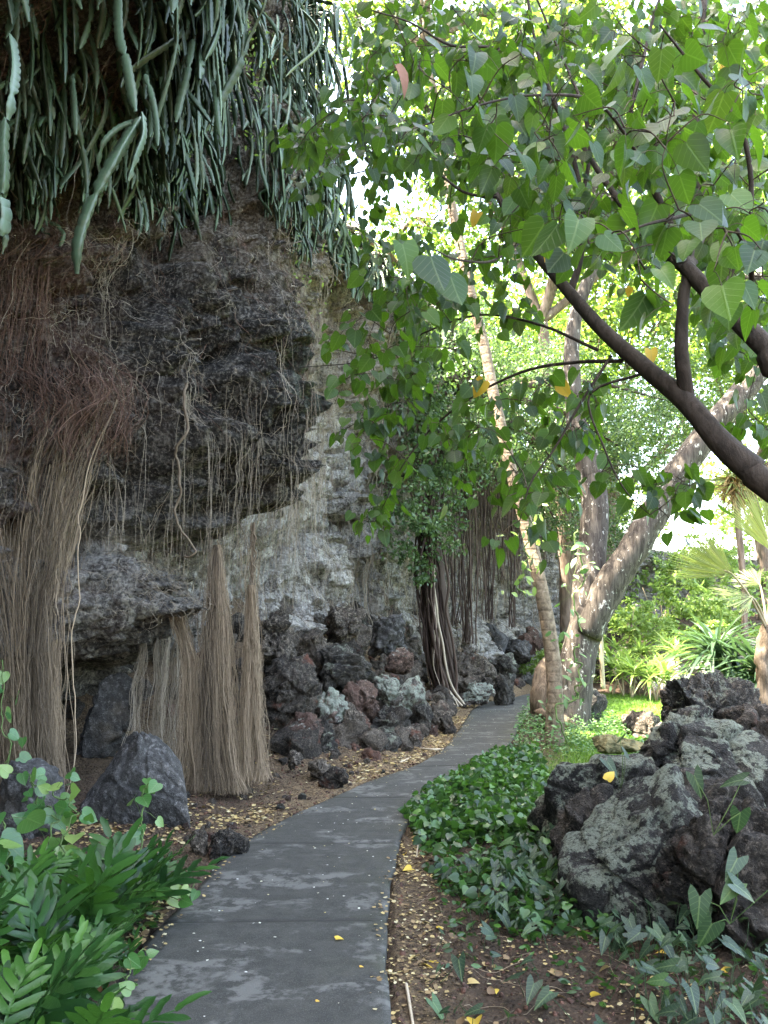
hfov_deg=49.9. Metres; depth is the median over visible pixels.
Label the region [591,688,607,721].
boulder
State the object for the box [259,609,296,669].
boulder
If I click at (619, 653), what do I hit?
strap leaved shrub
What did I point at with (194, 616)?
dry tangle
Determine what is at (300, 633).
rubble stone
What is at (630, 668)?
strap leaved shrub
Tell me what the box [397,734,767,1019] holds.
ground cover
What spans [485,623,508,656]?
boulder
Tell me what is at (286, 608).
lava block
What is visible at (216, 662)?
root curtain
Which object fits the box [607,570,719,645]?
garden bush
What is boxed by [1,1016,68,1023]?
fern
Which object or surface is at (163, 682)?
root curtain
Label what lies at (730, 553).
garden bush
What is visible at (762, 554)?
background tree
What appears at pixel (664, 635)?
strap leaved shrub
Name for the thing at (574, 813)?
boulder
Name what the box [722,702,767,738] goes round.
boulder
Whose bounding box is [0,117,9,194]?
cactus stem
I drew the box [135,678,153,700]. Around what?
lava block
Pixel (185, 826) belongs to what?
fist sized stone
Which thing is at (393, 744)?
boulder
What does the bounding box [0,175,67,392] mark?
root curtain
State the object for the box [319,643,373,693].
boulder
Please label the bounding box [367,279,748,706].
banyan tree
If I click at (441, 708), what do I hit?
boulder
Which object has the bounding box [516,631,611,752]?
climbing vine
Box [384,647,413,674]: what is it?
boulder
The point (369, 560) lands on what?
pale wall roots
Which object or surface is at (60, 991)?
fern
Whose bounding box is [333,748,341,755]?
fist sized stone
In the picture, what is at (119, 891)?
fern
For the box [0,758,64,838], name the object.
boulder
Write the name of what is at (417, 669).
lava block
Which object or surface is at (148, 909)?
undergrowth
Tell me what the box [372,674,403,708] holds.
boulder
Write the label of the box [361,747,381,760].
rubble stone
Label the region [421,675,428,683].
rubble stone
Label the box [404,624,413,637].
rubble stone
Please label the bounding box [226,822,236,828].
fist sized stone
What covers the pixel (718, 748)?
boulder
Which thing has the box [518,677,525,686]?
rubble stone
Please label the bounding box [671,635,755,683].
spiky strap plant
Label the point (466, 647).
rubble stone
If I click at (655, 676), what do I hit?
strap leaved shrub
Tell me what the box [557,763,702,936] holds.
boulder
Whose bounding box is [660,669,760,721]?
boulder
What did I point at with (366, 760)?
fist sized stone
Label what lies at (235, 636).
lava block
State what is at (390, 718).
boulder
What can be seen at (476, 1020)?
fallen leaf
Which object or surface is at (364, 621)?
lava block
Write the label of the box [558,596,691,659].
garden bush
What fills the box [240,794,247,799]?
fist sized stone
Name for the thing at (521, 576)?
climbing vine
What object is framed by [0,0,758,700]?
cliff
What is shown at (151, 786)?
variegated vine
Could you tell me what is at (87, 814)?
variegated vine
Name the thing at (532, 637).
boulder
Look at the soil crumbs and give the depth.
4.33 m
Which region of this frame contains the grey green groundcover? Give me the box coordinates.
[510,696,631,760]
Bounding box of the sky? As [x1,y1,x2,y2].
[315,0,767,557]
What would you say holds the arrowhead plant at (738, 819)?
on the boulder at (695, 854)
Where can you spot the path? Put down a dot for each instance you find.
(299, 963)
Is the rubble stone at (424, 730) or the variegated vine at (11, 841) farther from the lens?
the rubble stone at (424, 730)
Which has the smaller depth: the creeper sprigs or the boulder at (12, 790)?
the boulder at (12, 790)
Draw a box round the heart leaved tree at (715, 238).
[259,0,767,574]
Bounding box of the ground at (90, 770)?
[0,598,767,1023]
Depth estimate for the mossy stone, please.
9.65 m
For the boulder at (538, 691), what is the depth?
14.12 m
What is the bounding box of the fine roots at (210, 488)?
[0,27,336,679]
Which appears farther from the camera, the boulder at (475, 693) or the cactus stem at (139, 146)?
the boulder at (475, 693)
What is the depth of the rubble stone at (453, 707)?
15.68 m
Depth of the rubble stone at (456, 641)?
21.96 m
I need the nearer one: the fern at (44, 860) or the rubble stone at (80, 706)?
the fern at (44, 860)
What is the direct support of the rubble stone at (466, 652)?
on the ground at (90, 770)
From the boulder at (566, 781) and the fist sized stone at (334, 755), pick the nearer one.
the boulder at (566, 781)
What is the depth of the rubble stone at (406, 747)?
10.99 m
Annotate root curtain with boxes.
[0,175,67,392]
[0,345,148,472]
[0,366,117,792]
[121,636,181,753]
[169,616,207,794]
[188,528,254,797]
[232,520,275,785]
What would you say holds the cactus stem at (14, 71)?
hanging from the cactus thicket
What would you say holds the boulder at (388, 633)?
on the ground at (90, 770)
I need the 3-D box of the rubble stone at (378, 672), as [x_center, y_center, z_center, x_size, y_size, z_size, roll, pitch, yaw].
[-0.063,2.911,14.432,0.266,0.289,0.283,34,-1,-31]
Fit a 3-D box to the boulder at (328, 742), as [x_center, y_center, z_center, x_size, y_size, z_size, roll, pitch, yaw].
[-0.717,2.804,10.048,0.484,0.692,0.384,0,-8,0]
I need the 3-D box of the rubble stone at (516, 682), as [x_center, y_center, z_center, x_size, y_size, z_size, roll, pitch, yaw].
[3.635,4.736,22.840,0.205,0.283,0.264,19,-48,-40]
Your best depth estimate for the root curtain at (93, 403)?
8.02 m
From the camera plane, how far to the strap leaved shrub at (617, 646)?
23.52 m
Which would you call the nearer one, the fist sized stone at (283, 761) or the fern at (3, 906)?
the fern at (3, 906)
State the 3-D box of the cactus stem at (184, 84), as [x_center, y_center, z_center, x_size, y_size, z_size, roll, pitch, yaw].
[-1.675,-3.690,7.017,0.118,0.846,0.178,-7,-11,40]
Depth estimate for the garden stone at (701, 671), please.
20.59 m
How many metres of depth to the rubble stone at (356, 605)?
17.23 m
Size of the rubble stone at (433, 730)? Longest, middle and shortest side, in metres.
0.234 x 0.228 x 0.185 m
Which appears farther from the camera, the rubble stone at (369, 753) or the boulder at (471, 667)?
the boulder at (471, 667)
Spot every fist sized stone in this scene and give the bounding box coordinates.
[182,822,188,829]
[183,834,189,843]
[204,821,211,828]
[207,832,212,841]
[208,798,215,803]
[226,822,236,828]
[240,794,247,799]
[275,803,284,809]
[278,757,287,764]
[298,793,306,799]
[330,752,338,758]
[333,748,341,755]
[363,758,369,763]
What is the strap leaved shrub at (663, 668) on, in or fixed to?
on the ground at (90, 770)
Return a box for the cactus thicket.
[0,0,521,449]
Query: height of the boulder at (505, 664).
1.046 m
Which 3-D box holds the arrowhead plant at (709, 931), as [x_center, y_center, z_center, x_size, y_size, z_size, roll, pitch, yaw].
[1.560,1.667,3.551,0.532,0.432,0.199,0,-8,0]
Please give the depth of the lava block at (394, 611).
18.87 m
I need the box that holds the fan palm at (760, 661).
[663,484,767,704]
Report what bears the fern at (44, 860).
on the ground at (90, 770)
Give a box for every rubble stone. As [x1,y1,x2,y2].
[61,699,84,719]
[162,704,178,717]
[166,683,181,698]
[295,629,303,636]
[313,617,323,623]
[349,599,364,609]
[350,742,361,748]
[355,642,364,655]
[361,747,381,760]
[369,660,384,671]
[375,670,385,675]
[390,604,400,614]
[390,673,399,679]
[394,724,412,747]
[399,673,408,681]
[400,743,413,750]
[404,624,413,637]
[408,642,418,652]
[415,723,428,738]
[420,653,425,661]
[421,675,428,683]
[425,690,432,702]
[429,724,438,736]
[445,701,457,715]
[453,637,458,647]
[461,645,473,652]
[461,650,474,655]
[514,678,519,685]
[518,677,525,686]
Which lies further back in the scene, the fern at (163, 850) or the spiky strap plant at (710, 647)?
the spiky strap plant at (710, 647)
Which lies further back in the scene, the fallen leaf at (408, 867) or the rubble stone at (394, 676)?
the rubble stone at (394, 676)
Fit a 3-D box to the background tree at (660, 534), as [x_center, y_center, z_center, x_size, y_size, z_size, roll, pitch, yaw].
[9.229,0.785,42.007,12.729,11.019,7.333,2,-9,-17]
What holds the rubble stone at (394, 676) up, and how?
on the ground at (90, 770)
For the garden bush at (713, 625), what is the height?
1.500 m
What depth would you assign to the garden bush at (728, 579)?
32.40 m
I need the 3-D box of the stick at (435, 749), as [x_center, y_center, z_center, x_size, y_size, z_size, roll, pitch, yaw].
[0.799,3.293,11.464,0.253,0.115,0.784,-6,-10,37]
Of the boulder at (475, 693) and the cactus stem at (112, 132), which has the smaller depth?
the cactus stem at (112, 132)
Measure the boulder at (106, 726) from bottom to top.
0.926 m
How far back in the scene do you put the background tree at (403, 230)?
30.18 m
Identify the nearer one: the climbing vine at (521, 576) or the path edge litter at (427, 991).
the path edge litter at (427, 991)
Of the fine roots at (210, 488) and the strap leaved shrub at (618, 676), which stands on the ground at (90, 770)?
the strap leaved shrub at (618, 676)
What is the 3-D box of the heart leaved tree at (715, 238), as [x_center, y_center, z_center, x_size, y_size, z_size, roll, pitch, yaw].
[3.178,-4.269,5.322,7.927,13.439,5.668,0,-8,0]
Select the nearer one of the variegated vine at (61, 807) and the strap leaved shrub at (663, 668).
the variegated vine at (61, 807)
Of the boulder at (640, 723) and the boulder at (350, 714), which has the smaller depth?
the boulder at (350, 714)
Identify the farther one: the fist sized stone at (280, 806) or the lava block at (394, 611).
the lava block at (394, 611)
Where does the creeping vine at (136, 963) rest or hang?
attached to the fern at (103, 1014)
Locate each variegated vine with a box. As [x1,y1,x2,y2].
[0,660,31,775]
[0,764,76,878]
[0,809,45,911]
[21,767,97,868]
[125,778,163,850]
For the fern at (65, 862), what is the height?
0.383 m
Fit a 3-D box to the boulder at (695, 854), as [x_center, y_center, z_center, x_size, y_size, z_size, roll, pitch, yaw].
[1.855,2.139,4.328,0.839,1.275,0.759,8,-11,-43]
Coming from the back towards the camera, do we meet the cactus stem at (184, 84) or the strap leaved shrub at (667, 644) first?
the strap leaved shrub at (667, 644)
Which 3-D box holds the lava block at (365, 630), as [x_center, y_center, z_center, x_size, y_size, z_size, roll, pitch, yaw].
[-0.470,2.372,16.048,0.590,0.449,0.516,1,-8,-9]
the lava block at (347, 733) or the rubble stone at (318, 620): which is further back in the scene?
the rubble stone at (318, 620)
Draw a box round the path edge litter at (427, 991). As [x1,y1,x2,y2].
[386,831,755,1023]
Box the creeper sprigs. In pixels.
[173,3,351,351]
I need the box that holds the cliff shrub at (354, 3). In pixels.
[319,0,380,85]
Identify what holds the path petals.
on the path
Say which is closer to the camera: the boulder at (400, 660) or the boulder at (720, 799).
the boulder at (720, 799)
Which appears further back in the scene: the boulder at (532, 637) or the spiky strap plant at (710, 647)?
the boulder at (532, 637)
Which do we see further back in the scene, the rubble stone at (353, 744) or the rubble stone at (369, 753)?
the rubble stone at (353, 744)
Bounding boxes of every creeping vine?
[101,948,158,1009]
[167,884,200,907]
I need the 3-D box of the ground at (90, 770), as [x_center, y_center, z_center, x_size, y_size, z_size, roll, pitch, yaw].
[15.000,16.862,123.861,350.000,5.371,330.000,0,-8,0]
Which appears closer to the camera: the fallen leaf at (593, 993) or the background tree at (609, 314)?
the fallen leaf at (593, 993)
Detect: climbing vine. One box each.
[496,503,548,596]
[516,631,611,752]
[555,529,599,642]
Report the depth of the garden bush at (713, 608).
27.48 m
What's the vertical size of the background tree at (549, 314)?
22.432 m
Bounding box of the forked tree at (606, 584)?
[302,0,767,731]
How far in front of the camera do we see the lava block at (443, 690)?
15.98 m
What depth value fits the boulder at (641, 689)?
20.71 m
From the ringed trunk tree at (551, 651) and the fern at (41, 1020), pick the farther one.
the ringed trunk tree at (551, 651)
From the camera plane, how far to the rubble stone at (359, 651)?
14.55 m
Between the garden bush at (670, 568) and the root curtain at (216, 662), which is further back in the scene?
the garden bush at (670, 568)
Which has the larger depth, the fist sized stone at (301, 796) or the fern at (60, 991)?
the fist sized stone at (301, 796)
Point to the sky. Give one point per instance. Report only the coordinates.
(358, 191)
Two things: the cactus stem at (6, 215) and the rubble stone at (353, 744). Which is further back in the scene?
the rubble stone at (353, 744)
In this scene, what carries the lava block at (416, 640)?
on the ground at (90, 770)
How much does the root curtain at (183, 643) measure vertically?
1.758 m
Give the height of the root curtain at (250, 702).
2.706 m
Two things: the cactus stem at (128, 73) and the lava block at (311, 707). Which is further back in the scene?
the lava block at (311, 707)
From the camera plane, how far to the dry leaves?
4.14 m
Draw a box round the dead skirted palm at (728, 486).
[700,459,766,637]
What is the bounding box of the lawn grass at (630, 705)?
[526,691,662,790]
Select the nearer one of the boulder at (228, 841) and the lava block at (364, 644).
the boulder at (228, 841)
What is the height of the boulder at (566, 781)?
0.989 m
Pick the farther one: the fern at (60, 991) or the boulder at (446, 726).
the boulder at (446, 726)
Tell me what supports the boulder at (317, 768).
on the ground at (90, 770)
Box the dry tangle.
[0,26,399,666]
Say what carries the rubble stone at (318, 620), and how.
on the ground at (90, 770)
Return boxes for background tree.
[339,198,491,354]
[345,16,766,650]
[411,225,634,460]
[493,189,767,633]
[544,451,680,546]
[601,197,767,619]
[671,437,767,544]
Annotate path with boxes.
[110,679,531,1023]
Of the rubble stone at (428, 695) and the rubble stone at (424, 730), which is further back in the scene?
the rubble stone at (428, 695)
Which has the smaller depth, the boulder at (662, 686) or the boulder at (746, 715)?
the boulder at (746, 715)
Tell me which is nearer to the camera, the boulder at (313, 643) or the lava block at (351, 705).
the lava block at (351, 705)
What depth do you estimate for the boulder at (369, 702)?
11.59 m
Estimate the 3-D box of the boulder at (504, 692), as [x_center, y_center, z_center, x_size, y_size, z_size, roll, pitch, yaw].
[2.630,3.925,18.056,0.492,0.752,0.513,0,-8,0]
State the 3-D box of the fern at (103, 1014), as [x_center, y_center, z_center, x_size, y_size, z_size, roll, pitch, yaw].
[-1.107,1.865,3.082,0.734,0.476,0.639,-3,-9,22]
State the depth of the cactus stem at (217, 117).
7.27 m
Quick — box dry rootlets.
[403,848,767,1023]
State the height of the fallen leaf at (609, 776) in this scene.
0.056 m
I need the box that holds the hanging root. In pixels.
[173,383,196,557]
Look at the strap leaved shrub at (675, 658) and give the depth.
20.81 m
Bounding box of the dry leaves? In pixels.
[23,742,700,1023]
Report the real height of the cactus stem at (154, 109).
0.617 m
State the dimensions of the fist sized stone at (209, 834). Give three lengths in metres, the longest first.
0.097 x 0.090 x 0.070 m
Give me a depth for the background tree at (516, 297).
35.47 m
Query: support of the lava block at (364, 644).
on the ground at (90, 770)
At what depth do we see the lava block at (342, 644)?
14.16 m
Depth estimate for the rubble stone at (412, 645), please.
18.17 m
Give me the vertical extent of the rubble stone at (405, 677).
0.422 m
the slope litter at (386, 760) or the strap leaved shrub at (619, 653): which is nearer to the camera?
the slope litter at (386, 760)
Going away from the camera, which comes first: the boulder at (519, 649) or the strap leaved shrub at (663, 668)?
the strap leaved shrub at (663, 668)
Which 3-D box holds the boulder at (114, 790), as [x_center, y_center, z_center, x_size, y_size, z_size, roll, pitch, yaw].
[-2.048,2.435,6.922,0.980,1.147,0.612,0,-8,0]
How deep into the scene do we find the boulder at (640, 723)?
12.31 m
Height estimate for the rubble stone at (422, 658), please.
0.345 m
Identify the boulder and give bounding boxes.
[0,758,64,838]
[76,672,133,758]
[79,731,190,827]
[189,825,207,855]
[208,827,249,863]
[227,659,245,715]
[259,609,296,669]
[260,653,322,729]
[284,712,323,738]
[287,750,302,769]
[295,627,326,679]
[307,759,331,778]
[315,687,349,724]
[317,766,348,788]
[318,713,337,752]
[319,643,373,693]
[324,606,365,644]
[341,708,370,727]
[342,681,362,711]
[355,680,380,723]
[368,614,407,657]
[370,703,411,730]
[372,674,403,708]
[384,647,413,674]
[384,733,401,751]
[399,675,425,713]
[406,724,423,747]
[409,700,433,729]
[430,700,454,731]
[438,715,456,734]
[452,650,497,692]
[462,681,495,707]
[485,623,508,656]
[489,652,516,683]
[493,674,514,705]
[504,636,531,664]
[518,626,543,654]
[527,753,659,845]
[529,657,577,727]
[547,783,613,879]
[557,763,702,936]
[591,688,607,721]
[595,656,629,680]
[621,710,659,738]
[632,603,659,620]
[638,681,659,692]
[638,705,713,767]
[652,661,685,689]
[653,796,767,952]
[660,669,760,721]
[669,718,767,808]
[678,767,741,818]
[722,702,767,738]
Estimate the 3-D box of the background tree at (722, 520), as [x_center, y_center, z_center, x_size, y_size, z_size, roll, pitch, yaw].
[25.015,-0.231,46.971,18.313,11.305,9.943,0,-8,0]
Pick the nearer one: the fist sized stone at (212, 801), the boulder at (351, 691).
the fist sized stone at (212, 801)
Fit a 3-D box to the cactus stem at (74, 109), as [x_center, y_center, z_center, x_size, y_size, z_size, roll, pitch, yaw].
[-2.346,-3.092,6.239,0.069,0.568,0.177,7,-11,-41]
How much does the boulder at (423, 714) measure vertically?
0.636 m
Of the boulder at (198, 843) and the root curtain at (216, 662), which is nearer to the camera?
the boulder at (198, 843)
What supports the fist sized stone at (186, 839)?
on the ground at (90, 770)
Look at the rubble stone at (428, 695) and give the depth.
15.19 m
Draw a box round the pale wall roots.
[189,247,578,667]
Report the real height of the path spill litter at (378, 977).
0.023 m
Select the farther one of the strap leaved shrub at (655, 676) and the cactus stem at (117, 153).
the strap leaved shrub at (655, 676)
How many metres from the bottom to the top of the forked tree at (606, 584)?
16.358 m
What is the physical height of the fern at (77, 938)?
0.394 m
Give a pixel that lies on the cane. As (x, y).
(602, 669)
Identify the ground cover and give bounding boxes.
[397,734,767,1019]
[425,820,767,1023]
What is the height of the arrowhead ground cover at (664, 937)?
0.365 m
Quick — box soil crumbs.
[10,658,767,1023]
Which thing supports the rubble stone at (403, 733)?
on the ground at (90, 770)
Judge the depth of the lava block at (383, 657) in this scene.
15.74 m
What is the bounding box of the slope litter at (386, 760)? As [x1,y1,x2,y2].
[173,635,459,769]
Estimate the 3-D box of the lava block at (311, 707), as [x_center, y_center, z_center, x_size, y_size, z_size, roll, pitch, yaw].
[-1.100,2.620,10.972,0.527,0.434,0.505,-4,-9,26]
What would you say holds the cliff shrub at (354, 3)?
on the cliff
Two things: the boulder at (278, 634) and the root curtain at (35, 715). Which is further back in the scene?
the boulder at (278, 634)
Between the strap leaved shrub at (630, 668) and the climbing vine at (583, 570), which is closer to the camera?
the climbing vine at (583, 570)
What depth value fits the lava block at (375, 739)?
10.49 m
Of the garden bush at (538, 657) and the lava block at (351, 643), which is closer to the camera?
the lava block at (351, 643)
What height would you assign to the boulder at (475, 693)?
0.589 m
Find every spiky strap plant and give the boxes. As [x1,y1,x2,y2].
[638,609,760,697]
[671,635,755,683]
[672,630,756,687]
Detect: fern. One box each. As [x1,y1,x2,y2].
[0,836,58,949]
[0,843,128,963]
[0,848,87,881]
[0,862,36,956]
[0,929,129,1023]
[1,967,211,1023]
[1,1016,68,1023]
[5,905,114,971]
[20,920,126,998]
[23,816,181,928]
[70,835,194,917]
[81,817,228,919]
[90,904,146,971]
[147,829,187,906]
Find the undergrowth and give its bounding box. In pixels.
[0,839,190,1021]
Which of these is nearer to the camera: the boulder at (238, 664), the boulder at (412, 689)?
the boulder at (238, 664)
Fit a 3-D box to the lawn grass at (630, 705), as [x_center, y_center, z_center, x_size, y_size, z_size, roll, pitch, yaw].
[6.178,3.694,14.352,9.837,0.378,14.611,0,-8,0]
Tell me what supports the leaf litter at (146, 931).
on the ground at (90, 770)
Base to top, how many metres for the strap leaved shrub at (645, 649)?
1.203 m
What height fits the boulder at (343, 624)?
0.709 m
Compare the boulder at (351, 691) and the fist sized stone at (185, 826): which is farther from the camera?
the boulder at (351, 691)
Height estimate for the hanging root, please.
1.745 m
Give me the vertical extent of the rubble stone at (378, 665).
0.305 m
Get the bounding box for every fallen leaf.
[403,864,413,870]
[466,1014,481,1023]
[590,991,600,997]
[603,771,614,781]
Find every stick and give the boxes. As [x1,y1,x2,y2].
[404,982,413,1023]
[419,748,443,750]
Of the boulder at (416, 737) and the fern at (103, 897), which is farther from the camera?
the boulder at (416, 737)
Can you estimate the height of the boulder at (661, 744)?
0.656 m
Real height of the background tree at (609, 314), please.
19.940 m
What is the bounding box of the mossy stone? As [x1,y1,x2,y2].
[592,734,643,753]
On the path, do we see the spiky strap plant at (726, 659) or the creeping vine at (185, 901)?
the creeping vine at (185, 901)
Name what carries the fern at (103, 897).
on the ground at (90, 770)
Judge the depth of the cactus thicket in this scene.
7.78 m
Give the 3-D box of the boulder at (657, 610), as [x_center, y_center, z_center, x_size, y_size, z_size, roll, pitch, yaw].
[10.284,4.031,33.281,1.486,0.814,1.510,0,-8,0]
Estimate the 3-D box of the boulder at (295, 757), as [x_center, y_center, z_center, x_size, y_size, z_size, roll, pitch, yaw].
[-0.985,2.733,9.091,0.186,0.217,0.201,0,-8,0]
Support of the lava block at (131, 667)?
on the ground at (90, 770)
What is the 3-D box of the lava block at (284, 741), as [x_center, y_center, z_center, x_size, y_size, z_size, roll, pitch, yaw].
[-1.057,2.796,9.767,0.583,0.621,0.472,-3,-9,19]
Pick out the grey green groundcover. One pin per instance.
(567, 730)
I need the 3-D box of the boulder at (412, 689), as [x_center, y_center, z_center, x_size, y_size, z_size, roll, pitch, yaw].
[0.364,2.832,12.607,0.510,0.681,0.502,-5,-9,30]
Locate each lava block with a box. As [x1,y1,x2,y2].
[124,664,136,670]
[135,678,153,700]
[228,612,244,641]
[229,633,237,649]
[267,721,321,759]
[279,597,293,614]
[294,633,300,646]
[305,696,317,714]
[326,599,334,607]
[327,634,356,648]
[327,639,356,653]
[332,719,367,749]
[347,701,355,710]
[357,635,369,653]
[358,728,388,751]
[359,623,371,641]
[362,617,367,624]
[366,613,375,625]
[374,727,401,741]
[379,653,387,663]
[388,608,401,617]
[409,637,421,655]
[411,659,423,681]
[430,684,455,703]
[432,691,445,702]
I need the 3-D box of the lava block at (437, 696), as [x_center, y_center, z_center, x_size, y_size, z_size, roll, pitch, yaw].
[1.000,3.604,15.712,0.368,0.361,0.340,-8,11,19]
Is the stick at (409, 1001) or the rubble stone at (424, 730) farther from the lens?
the rubble stone at (424, 730)
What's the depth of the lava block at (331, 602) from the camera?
15.46 m
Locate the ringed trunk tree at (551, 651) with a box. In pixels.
[300,0,628,745]
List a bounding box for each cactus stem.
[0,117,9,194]
[0,196,12,236]
[5,33,20,120]
[68,74,78,135]
[71,116,140,273]
[96,120,131,164]
[113,0,136,113]
[127,112,147,181]
[142,74,159,146]
[174,39,194,123]
[211,84,222,147]
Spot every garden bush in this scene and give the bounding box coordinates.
[518,643,562,674]
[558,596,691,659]
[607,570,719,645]
[625,542,728,614]
[640,589,760,645]
[652,522,767,595]
[672,616,729,660]
[694,557,767,618]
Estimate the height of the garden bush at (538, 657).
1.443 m
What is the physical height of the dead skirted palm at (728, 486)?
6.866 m
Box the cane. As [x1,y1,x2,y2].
[599,638,605,688]
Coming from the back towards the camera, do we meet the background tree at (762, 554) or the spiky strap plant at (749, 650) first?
the background tree at (762, 554)
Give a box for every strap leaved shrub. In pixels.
[593,649,635,693]
[596,649,643,696]
[599,643,646,683]
[603,633,637,680]
[605,648,659,697]
[619,651,692,701]
[625,634,660,663]
[630,653,683,694]
[640,639,690,669]
[649,627,699,660]
[650,634,689,661]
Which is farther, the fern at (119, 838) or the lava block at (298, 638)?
the lava block at (298, 638)
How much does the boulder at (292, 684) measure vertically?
1.080 m
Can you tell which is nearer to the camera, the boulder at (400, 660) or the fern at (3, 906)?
the fern at (3, 906)
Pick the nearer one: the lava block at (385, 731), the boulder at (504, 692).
the lava block at (385, 731)
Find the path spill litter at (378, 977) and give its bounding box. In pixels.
[127,725,467,1009]
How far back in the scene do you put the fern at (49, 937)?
3.52 m
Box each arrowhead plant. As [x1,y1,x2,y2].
[600,733,630,786]
[686,764,750,835]
[688,846,767,947]
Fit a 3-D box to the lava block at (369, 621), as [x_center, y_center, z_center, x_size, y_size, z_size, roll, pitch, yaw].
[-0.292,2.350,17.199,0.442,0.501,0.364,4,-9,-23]
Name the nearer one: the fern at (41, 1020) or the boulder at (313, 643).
the fern at (41, 1020)
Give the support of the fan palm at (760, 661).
on the ground at (90, 770)
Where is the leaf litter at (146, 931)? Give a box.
[24,637,492,945]
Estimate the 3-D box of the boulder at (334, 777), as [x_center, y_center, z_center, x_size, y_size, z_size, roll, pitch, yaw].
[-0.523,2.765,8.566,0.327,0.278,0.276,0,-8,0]
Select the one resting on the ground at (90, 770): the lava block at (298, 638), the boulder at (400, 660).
the lava block at (298, 638)
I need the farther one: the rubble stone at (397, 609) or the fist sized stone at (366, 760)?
the rubble stone at (397, 609)
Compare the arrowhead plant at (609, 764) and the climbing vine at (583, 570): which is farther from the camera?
the climbing vine at (583, 570)
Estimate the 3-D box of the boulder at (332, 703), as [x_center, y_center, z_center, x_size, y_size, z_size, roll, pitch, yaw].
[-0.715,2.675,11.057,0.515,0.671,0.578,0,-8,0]
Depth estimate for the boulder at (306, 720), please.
9.86 m
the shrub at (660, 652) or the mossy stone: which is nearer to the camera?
the mossy stone
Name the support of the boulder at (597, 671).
on the ground at (90, 770)
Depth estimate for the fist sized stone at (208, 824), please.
6.63 m
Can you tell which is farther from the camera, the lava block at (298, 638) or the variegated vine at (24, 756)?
the lava block at (298, 638)
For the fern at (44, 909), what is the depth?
3.75 m
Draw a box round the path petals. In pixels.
[194,703,522,1016]

